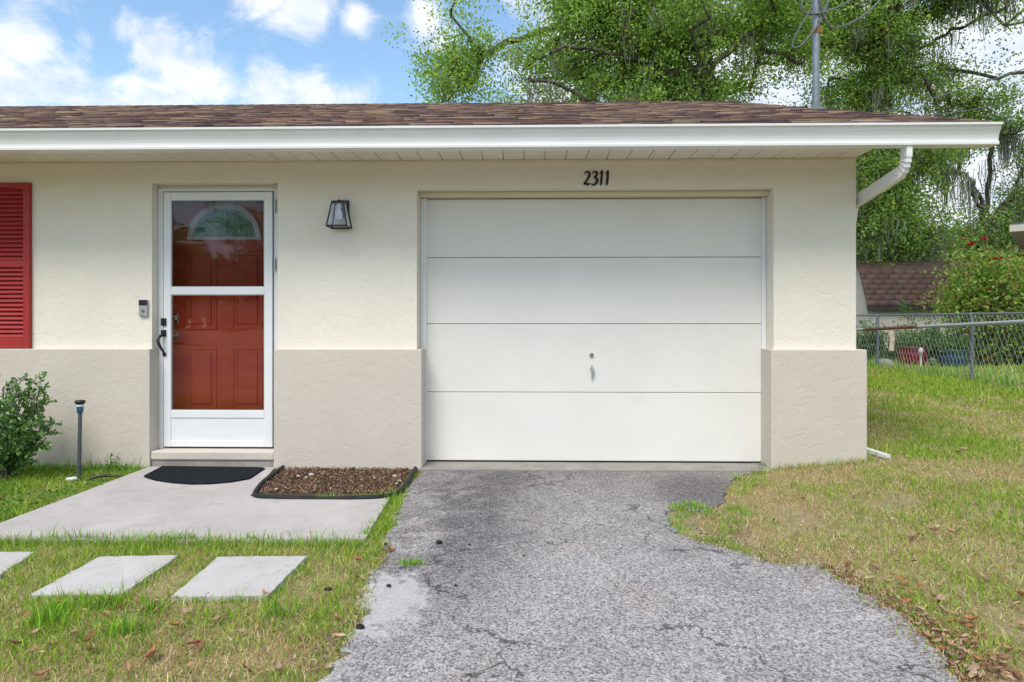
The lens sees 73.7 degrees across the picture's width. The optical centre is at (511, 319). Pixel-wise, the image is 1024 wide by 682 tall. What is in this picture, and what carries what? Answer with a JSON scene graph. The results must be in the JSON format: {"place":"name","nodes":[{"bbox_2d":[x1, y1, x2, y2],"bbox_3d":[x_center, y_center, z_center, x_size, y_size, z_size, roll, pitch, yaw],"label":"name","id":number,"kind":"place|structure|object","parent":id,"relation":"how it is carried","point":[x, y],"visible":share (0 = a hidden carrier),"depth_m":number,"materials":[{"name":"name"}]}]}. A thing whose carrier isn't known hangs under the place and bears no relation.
{"place":"outdoors","nodes":[
{"label":"outdoors","id":0,"kind":"place"},
{"bbox_2d":[0,466,388,544],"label":"entry path","id":1,"kind":"structure","parent":0,"point":[138,500],"depth_m":4.12,"materials":[{"name":"concrete"}]},
{"bbox_2d":[144,466,264,484],"bbox_3d":[-2.350,1.164,5.123,0.859,0.012,0.563,0,0,1],"label":"doormat","id":2,"kind":"object","parent":1,"relation":"on","point":[198,475],"visible":1,"depth_m":5.11,"materials":[{"name":"black rubber"}]},
{"bbox_2d":[0,352,1023,681],"bbox_3d":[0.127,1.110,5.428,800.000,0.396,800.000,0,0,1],"label":"ground","id":3,"kind":"structure","parent":0,"point":[904,502],"depth_m":3.39,"materials":[{"name":"green plant"}]},
{"bbox_2d":[9,640,23,643],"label":"fallen leaf","id":4,"kind":"object","parent":3,"relation":"on","point":[15,642],"visible":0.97,"depth_m":2.48,"materials":[{"name":"brown plant"}]},
{"bbox_2d":[0,552,33,577],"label":"stepping stone","id":5,"kind":"object","parent":3,"relation":"on","point":[6,558],"visible":0.58,"depth_m":3.36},
{"bbox_2d":[0,371,62,479],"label":"evergreen bush","id":6,"kind":"object","parent":3,"relation":"on","point":[19,447],"visible":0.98,"depth_m":5.04,"materials":[{"name":"green plant"}]},
{"bbox_2d":[32,666,50,675],"bbox_3d":[-1.557,1.166,2.260,0.030,0.024,0.060,-2,-3,26],"label":"fallen leaf","id":7,"kind":"object","parent":3,"relation":"on","point":[38,672],"visible":1,"depth_m":2.26,"materials":[{"name":"brown plant"}]},
{"bbox_2d":[66,476,77,480],"bbox_3d":[-3.232,1.168,5.014,0.078,0.032,0.032,0,0,-5],"label":"hose fitting","id":8,"kind":"object","parent":3,"relation":"on","point":[73,478],"visible":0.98,"depth_m":5.00,"materials":[{"name":"white plastic"}]},
{"bbox_2d":[69,630,76,635],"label":"fallen leaf","id":9,"kind":"object","parent":3,"relation":"on","point":[73,632],"visible":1,"depth_m":2.54,"materials":[{"name":"beige plant"}]},
{"bbox_2d":[0,464,146,520],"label":"clover","id":10,"kind":"object","parent":3,"relation":"on","point":[44,498],"visible":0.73,"depth_m":4.77,"materials":[{"name":"green plant"}]},
{"bbox_2d":[74,400,85,477],"bbox_3d":[-3.218,0.924,5.087,0.072,0.655,0.072,0,0,1],"label":"solar stake light","id":11,"kind":"object","parent":3,"relation":"on","point":[80,406],"visible":0.96,"depth_m":5.08,"materials":[{"name":"black plastic"}]},
{"bbox_2d":[81,631,95,640],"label":"fallen leaf","id":12,"kind":"object","parent":3,"relation":"on","point":[90,636],"visible":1,"depth_m":2.52,"materials":[{"name":"brown plant"}]},
{"bbox_2d":[29,555,177,599],"bbox_3d":[-1.863,1.201,3.163,0.392,0.050,0.507,0,0,1],"label":"stepping stone","id":13,"kind":"object","parent":3,"relation":"on","point":[98,572],"visible":0.63,"depth_m":3.14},
{"bbox_2d":[89,474,122,479],"bbox_3d":[-2.987,1.174,5.081,0.284,0.057,0.023,0,0,-20],"label":"drip hose","id":14,"kind":"object","parent":3,"relation":"on","point":[99,476],"visible":0.7,"depth_m":5.06,"materials":[{"name":"black plastic"}]},
{"bbox_2d":[104,453,119,470],"bbox_3d":[-3.147,1.129,5.383,0.153,0.184,0.077,0,0,1],"label":"weed","id":15,"kind":"object","parent":3,"relation":"on","point":[113,462],"visible":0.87,"depth_m":5.37,"materials":[{"name":"green plant"}]},
{"bbox_2d":[125,661,130,670],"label":"fallen leaf","id":16,"kind":"object","parent":3,"relation":"on","point":[127,665],"visible":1,"depth_m":2.30,"materials":[{"name":"beige plant"}]},
{"bbox_2d":[143,643,155,657],"bbox_3d":[-1.263,1.164,2.387,0.035,0.027,0.081,0,0,10],"label":"fallen leaf","id":17,"kind":"object","parent":3,"relation":"on","point":[150,653],"visible":1,"depth_m":2.38,"materials":[{"name":"brown plant"}]},
{"bbox_2d":[169,621,181,624],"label":"fallen leaf","id":18,"kind":"object","parent":3,"relation":"on","point":[172,622],"visible":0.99,"depth_m":2.64,"materials":[{"name":"brown plant"}]},
{"bbox_2d":[3,589,358,676],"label":"leaf crumbs","id":19,"kind":"object","parent":3,"relation":"on","point":[126,636],"visible":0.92,"depth_m":2.54,"materials":[{"name":"brown plant"}]},
{"bbox_2d":[195,640,203,647],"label":"fallen leaf","id":20,"kind":"object","parent":3,"relation":"on","point":[200,643],"visible":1,"depth_m":2.47,"materials":[{"name":"brown plant"}]},
{"bbox_2d":[170,556,307,601],"bbox_3d":[-1.246,1.201,3.150,0.442,0.050,0.514,0,0,1],"label":"stepping stone","id":21,"kind":"object","parent":3,"relation":"on","point":[240,575],"visible":0.76,"depth_m":3.12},
{"bbox_2d":[273,658,281,669],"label":"fallen leaf","id":22,"kind":"object","parent":3,"relation":"on","point":[277,665],"visible":1,"depth_m":2.31,"materials":[{"name":"beige plant"}]},
{"bbox_2d":[325,661,332,668],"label":"fallen leaf","id":23,"kind":"object","parent":3,"relation":"on","point":[327,664],"visible":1,"depth_m":2.31,"materials":[{"name":"beige plant"}]},
{"bbox_2d":[257,466,411,495],"bbox_3d":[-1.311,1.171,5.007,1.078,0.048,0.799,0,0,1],"label":"mulch","id":24,"kind":"object","parent":3,"relation":"on","point":[350,477],"visible":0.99,"depth_m":4.97,"materials":[{"name":"brown wood"}]},
{"bbox_2d":[252,465,416,499],"bbox_3d":[-1.284,1.165,4.916,1.108,0.041,0.942,0,0,1],"label":"bed edging","id":25,"kind":"object","parent":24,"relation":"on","point":[280,468],"visible":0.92,"depth_m":4.46,"materials":[{"name":"black plastic"}]},
{"bbox_2d":[0,0,1002,472],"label":"house","id":26,"kind":"structure","parent":3,"relation":"on","point":[588,286],"depth_m":5.51,"materials":[{"name":"beige paint"}]},
{"bbox_2d":[156,185,277,447],"bbox_3d":[-2.388,-0.024,5.587,1.018,2.149,0.201,0,0,1],"label":"storm door","id":27,"kind":"structure","parent":26,"relation":"in","point":[177,427],"depth_m":5.57,"materials":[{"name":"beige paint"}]},
{"bbox_2d":[173,192,273,408],"bbox_3d":[-2.456,-0.018,5.710,0.962,2.137,0.108,0,0,1],"label":"front door","id":28,"kind":"structure","parent":26,"relation":"in","point":[218,340],"depth_m":5.72,"materials":[{"name":"red wood"}]},
{"bbox_2d":[427,198,760,462],"bbox_3d":[0.665,0.084,5.623,2.797,2.170,0.105,0,0,1],"label":"garage door","id":29,"kind":"structure","parent":26,"relation":"in","point":[559,330],"depth_m":5.61,"materials":[{"name":"paint"}]},
{"bbox_2d":[380,0,866,105],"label":"oak tree","id":30,"kind":"object","parent":3,"relation":"on","point":[650,46],"visible":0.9,"depth_m":20.49,"materials":[{"name":"green plant"}]},
{"bbox_2d":[684,510,751,541],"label":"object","id":31,"kind":"structure","parent":3,"relation":"on","point":[721,525],"depth_m":3.97,"materials":[{"name":"green plant"}]},
{"bbox_2d":[856,319,889,360],"bbox_3d":[7.582,0.474,14.465,0.989,1.064,0.794,0,0,-24],"label":"garden shrub","id":32,"kind":"object","parent":3,"relation":"on","point":[864,346],"visible":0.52,"depth_m":14.39,"materials":[{"name":"green plant"}]},
{"bbox_2d":[727,0,1023,133],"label":"oak tree","id":33,"kind":"object","parent":3,"relation":"on","point":[880,28],"visible":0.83,"depth_m":22.30,"materials":[{"name":"green plant"}]},
{"bbox_2d":[867,448,890,457],"bbox_3d":[2.888,1.057,5.504,0.050,0.055,0.344,0,0,-19],"label":"drain extension","id":34,"kind":"object","parent":3,"relation":"on","point":[880,453],"visible":0.57,"depth_m":5.41,"materials":[{"name":"white plastic"}]},
{"bbox_2d":[879,358,893,365],"bbox_3d":[7.214,0.826,13.200,0.330,0.150,0.335,0,0,1],"label":"field stone","id":35,"kind":"object","parent":3,"relation":"on","point":[888,361],"visible":0.55,"depth_m":13.09,"materials":[{"name":"grey stone"}]},
{"bbox_2d":[773,471,1023,673],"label":"leaf crumbs","id":36,"kind":"object","parent":3,"relation":"on","point":[938,525],"visible":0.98,"depth_m":3.48,"materials":[{"name":"brown plant"}]},
{"bbox_2d":[897,581,908,585],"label":"fallen leaf","id":37,"kind":"object","parent":3,"relation":"on","point":[903,584],"visible":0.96,"depth_m":3.02,"materials":[{"name":"brown plant"}]},
{"bbox_2d":[879,324,928,359],"bbox_3d":[8.395,0.628,14.759,1.113,1.060,0.847,0,0,-12],"label":"garden shrub","id":38,"kind":"object","parent":3,"relation":"on","point":[889,355],"visible":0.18,"depth_m":14.72,"materials":[{"name":"green plant"}]},
{"bbox_2d":[898,598,912,602],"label":"fallen leaf","id":39,"kind":"object","parent":3,"relation":"on","point":[907,600],"visible":0.94,"depth_m":2.86,"materials":[{"name":"brown plant"}]},
{"bbox_2d":[893,299,919,350],"bbox_3d":[8.030,0.267,13.890,0.622,1.373,0.317,0,0,-20],"label":"sapling","id":40,"kind":"object","parent":3,"relation":"on","point":[902,310],"visible":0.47,"depth_m":13.89,"materials":[{"name":"green plant"}]},
{"bbox_2d":[885,325,932,365],"bbox_3d":[7.801,0.552,13.417,0.843,0.906,0.792,0,0,40],"label":"glazed pot","id":41,"kind":"object","parent":3,"relation":"on","point":[913,339],"visible":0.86,"depth_m":13.25,"materials":[{"name":"red ceramic"}]},
{"bbox_2d":[843,102,984,265],"bbox_3d":[10.069,-2.459,18.993,6.168,6.984,4.119,0,0,1],"label":"oak tree","id":42,"kind":"object","parent":3,"relation":"on","point":[891,223],"visible":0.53,"depth_m":18.36,"materials":[{"name":"green plant"}]},
{"bbox_2d":[819,563,1018,681],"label":"leaf litter","id":43,"kind":"object","parent":3,"relation":"on","point":[962,677],"visible":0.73,"depth_m":2.50,"materials":[{"name":"brown plant"}]},
{"bbox_2d":[923,631,937,637],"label":"fallen leaf","id":44,"kind":"object","parent":43,"relation":"on","point":[927,634],"visible":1,"depth_m":2.53,"materials":[{"name":"brown plant"}]},
{"bbox_2d":[956,652,966,659],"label":"fallen leaf","id":45,"kind":"object","parent":43,"relation":"on","point":[962,655],"visible":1,"depth_m":2.37,"materials":[{"name":"brown plant"}]},
{"bbox_2d":[968,668,976,677],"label":"fallen leaf","id":46,"kind":"object","parent":43,"relation":"on","point":[972,674],"visible":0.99,"depth_m":2.28,"materials":[{"name":"beige plant"}]},
{"bbox_2d":[918,348,923,365],"bbox_3d":[7.725,0.747,12.900,0.100,0.446,0.100,0,0,1],"label":"garden ornament","id":47,"kind":"object","parent":3,"relation":"on","point":[920,350],"visible":0.62,"depth_m":12.88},
{"bbox_2d":[928,357,935,365],"bbox_3d":[7.760,0.818,12.600,0.140,0.255,0.133,0,0,1],"label":"ground lantern","id":48,"kind":"object","parent":3,"relation":"on","point":[931,358],"visible":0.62,"depth_m":12.60,"materials":[{"name":"black metal"}]},
{"bbox_2d":[916,316,954,357],"bbox_3d":[9.309,0.458,15.156,0.966,1.102,1.074,0,0,44],"label":"garden shrub","id":49,"kind":"object","parent":3,"relation":"on","point":[933,341],"visible":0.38,"depth_m":15.04,"materials":[{"name":"green plant"}]},
{"bbox_2d":[856,261,1016,347],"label":"garden shed","id":50,"kind":"structure","parent":3,"relation":"on","point":[882,289],"depth_m":17.38,"materials":[{"name":"paint"}]},
{"bbox_2d":[872,312,902,347],"bbox_3d":[9.502,0.389,17.271,0.750,1.162,0.029,0,0,1],"label":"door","id":51,"kind":"structure","parent":50,"relation":"in","point":[885,317],"depth_m":17.26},
{"bbox_2d":[856,312,1023,387],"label":"chain link fence","id":52,"kind":"object","parent":3,"relation":"on","point":[971,344],"visible":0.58,"depth_m":10.46,"materials":[{"name":"metal"}]},
{"bbox_2d":[856,320,1023,330],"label":"loose pipe","id":53,"kind":"object","parent":52,"relation":"attached to","point":[1007,322],"visible":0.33,"depth_m":10.41,"materials":[{"name":"metal"}]},
{"bbox_2d":[889,330,894,350],"bbox_3d":[6.670,0.362,11.979,0.110,0.360,0.024,0,0,1],"label":"cloth strip","id":54,"kind":"object","parent":53,"relation":"hanging from","point":[892,339],"visible":1,"depth_m":11.98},
{"bbox_2d":[938,602,948,611],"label":"fallen leaf","id":55,"kind":"object","parent":3,"relation":"on","point":[942,608],"visible":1,"depth_m":2.76,"materials":[{"name":"beige plant"}]},
{"bbox_2d":[946,639,957,646],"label":"fallen leaf","id":56,"kind":"object","parent":3,"relation":"on","point":[950,643],"visible":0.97,"depth_m":2.46,"materials":[{"name":"beige plant"}]},
{"bbox_2d":[934,329,974,357],"bbox_3d":[9.914,0.562,15.230,1.384,1.093,0.979,0,0,1],"label":"garden shrub","id":57,"kind":"object","parent":3,"relation":"on","point":[954,339],"visible":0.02,"depth_m":15.12,"materials":[{"name":"green plant"}]},
{"bbox_2d":[930,327,982,367],"bbox_3d":[8.384,0.581,12.980,0.905,0.941,0.751,0,0,25],"label":"glazed pot","id":58,"kind":"object","parent":3,"relation":"on","point":[948,345],"visible":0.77,"depth_m":12.86,"materials":[{"name":"teal ceramic"}]},
{"bbox_2d":[913,223,1023,365],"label":"flowering bush","id":59,"kind":"object","parent":3,"relation":"on","point":[996,287],"visible":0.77,"depth_m":12.95,"materials":[{"name":"green plant"}]},
{"bbox_2d":[962,614,977,619],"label":"fallen leaf","id":60,"kind":"object","parent":3,"relation":"on","point":[967,616],"visible":0.96,"depth_m":2.68,"materials":[{"name":"brown plant"}]},
{"bbox_2d":[965,623,974,628],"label":"fallen leaf","id":61,"kind":"object","parent":3,"relation":"on","point":[971,626],"visible":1,"depth_m":2.62,"materials":[{"name":"brown plant"}]},
{"bbox_2d":[918,89,1023,262],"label":"oak tree","id":62,"kind":"object","parent":3,"relation":"on","point":[994,228],"visible":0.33,"depth_m":23.69,"materials":[{"name":"green plant"}]},
{"bbox_2d":[966,664,979,670],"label":"fallen leaf","id":63,"kind":"object","parent":3,"relation":"on","point":[973,665],"visible":1,"depth_m":2.30,"materials":[{"name":"beige plant"}]},
{"bbox_2d":[973,633,988,638],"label":"fallen leaf","id":64,"kind":"object","parent":3,"relation":"on","point":[983,636],"visible":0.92,"depth_m":2.54,"materials":[{"name":"brown plant"}]},
{"bbox_2d":[987,665,1003,669],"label":"fallen leaf","id":65,"kind":"object","parent":3,"relation":"on","point":[995,667],"visible":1,"depth_m":2.29,"materials":[{"name":"brown plant"}]},
{"bbox_2d":[993,650,1010,659],"bbox_3d":[1.698,1.161,2.364,0.026,0.027,0.057,0,0,-43],"label":"fallen leaf","id":66,"kind":"object","parent":3,"relation":"on","point":[1003,656],"visible":1,"depth_m":2.35,"materials":[{"name":"beige plant"}]},
{"bbox_2d":[1004,644,1013,650],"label":"fallen leaf","id":67,"kind":"object","parent":3,"relation":"on","point":[1008,647],"visible":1,"depth_m":2.43,"materials":[{"name":"beige plant"}]},
{"bbox_2d":[1009,222,1023,249],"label":"neighbour house","id":68,"kind":"structure","parent":3,"relation":"on","point":[1017,231],"depth_m":14.13,"materials":[{"name":"paint"}]},
{"bbox_2d":[1011,666,1022,678],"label":"fallen leaf","id":69,"kind":"object","parent":3,"relation":"on","point":[1019,674],"visible":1,"depth_m":2.28,"materials":[{"name":"brown plant"}]},
{"bbox_2d":[1013,348,1023,363],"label":"garden shrub","id":70,"kind":"object","parent":3,"relation":"on","point":[1019,360],"visible":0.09,"depth_m":13.46,"materials":[{"name":"green plant"}]},
{"bbox_2d":[0,0,1023,236],"label":"sky","id":71,"kind":"structure","parent":0,"point":[53,52],"materials":[{"name":"blue"}]},
{"bbox_2d":[317,470,957,681],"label":"driveway","id":72,"kind":"structure","parent":0,"point":[610,576],"depth_m":2.86,"materials":[{"name":"grey asphalt"}]},
{"bbox_2d":[301,537,397,675],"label":"leaf litter","id":73,"kind":"object","parent":72,"relation":"on","point":[345,620],"visible":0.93,"depth_m":2.70,"materials":[{"name":"brown plant"}]},
{"bbox_2d":[356,624,364,628],"bbox_3d":[-0.583,1.173,2.614,0.039,0.016,0.022,0,0,1],"label":"asphalt chunk","id":74,"kind":"object","parent":72,"relation":"on","point":[360,626],"visible":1,"depth_m":2.61,"materials":[{"name":"black asphalt"}]},
{"bbox_2d":[688,527,978,676],"bbox_3d":[1.380,1.173,3.105,0.503,0.032,1.702,0,0,-19],"label":"edge debris","id":75,"kind":"object","parent":72,"relation":"on","point":[917,641],"visible":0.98,"depth_m":2.97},
{"bbox_2d":[882,69,1023,112],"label":"power line","id":76,"kind":"object","parent":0,"point":[952,92],"visible":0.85,"depth_m":11.18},
{"bbox_2d":[923,99,1023,115],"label":"power line","id":77,"kind":"object","parent":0,"point":[971,109],"visible":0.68,"depth_m":12.56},
{"label":"fallen leaf","id":78,"kind":"object","parent":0,"visible":0},
{"bbox_2d":[935,595,946,599],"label":"fallen leaf","id":79,"kind":"object","parent":78,"relation":"on","point":[939,597],"visible":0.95,"depth_m":2.86,"materials":[{"name":"beige plant"}]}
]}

